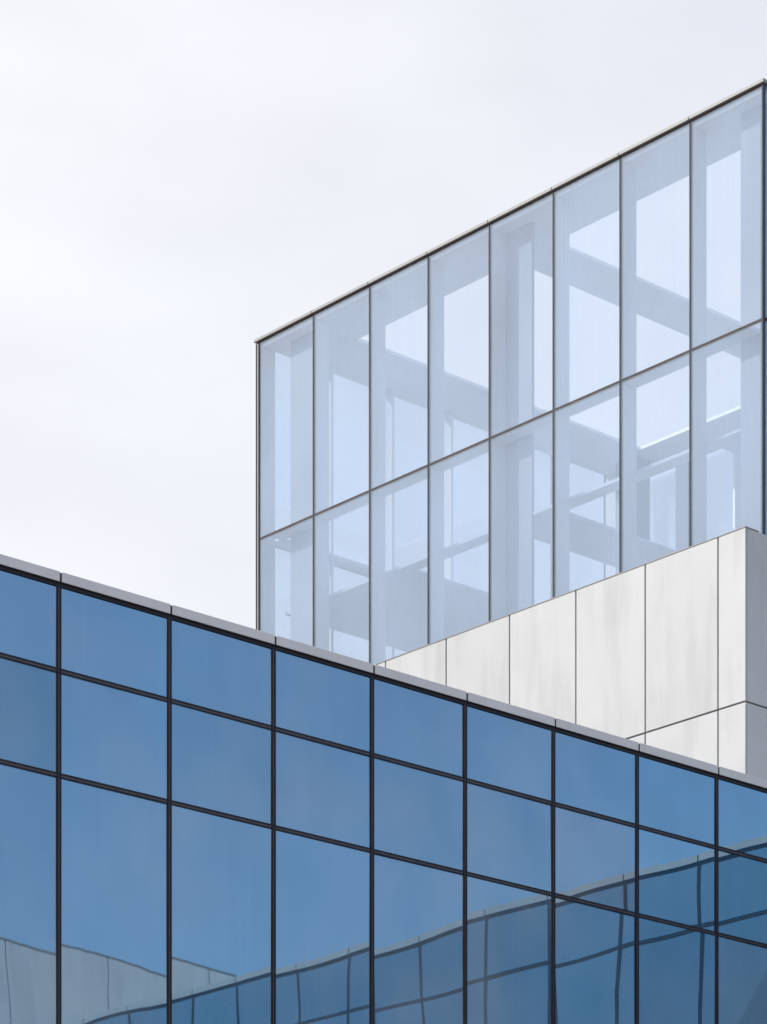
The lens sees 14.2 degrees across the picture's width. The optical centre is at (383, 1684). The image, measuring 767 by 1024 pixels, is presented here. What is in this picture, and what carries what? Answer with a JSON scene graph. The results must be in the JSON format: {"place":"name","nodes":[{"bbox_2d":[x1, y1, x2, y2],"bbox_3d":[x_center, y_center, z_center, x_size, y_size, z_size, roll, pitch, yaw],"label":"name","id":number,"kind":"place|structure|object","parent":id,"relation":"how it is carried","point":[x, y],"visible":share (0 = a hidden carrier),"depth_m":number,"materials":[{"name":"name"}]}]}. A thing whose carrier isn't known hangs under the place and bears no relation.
{"place":"outdoors","nodes":[
{"label":"outdoors","id":0,"kind":"place"},
{"bbox_2d":[0,554,766,1023],"bbox_3d":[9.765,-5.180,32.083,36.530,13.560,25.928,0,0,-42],"label":"glass office building","id":1,"kind":"structure","parent":0,"point":[204,818],"depth_m":35.57,"materials":[{"name":"blue glass"}]},
{"bbox_2d":[0,0,766,662],"label":"sky","id":2,"kind":"structure","parent":0,"point":[183,182],"materials":[{"name":"white"}]},
{"bbox_2d":[374,526,766,779],"bbox_3d":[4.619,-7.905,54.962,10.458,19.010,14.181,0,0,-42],"label":"white clad building","id":3,"kind":"structure","parent":0,"point":[668,652],"depth_m":47.64,"materials":[{"name":"concrete"}]},
{"bbox_2d":[254,78,766,664],"bbox_3d":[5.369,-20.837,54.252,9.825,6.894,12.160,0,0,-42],"label":"glass rooftop storey","id":4,"kind":"object","parent":3,"relation":"on","point":[388,608],"visible":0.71,"depth_m":52.04,"materials":[{"name":"clear glass"}]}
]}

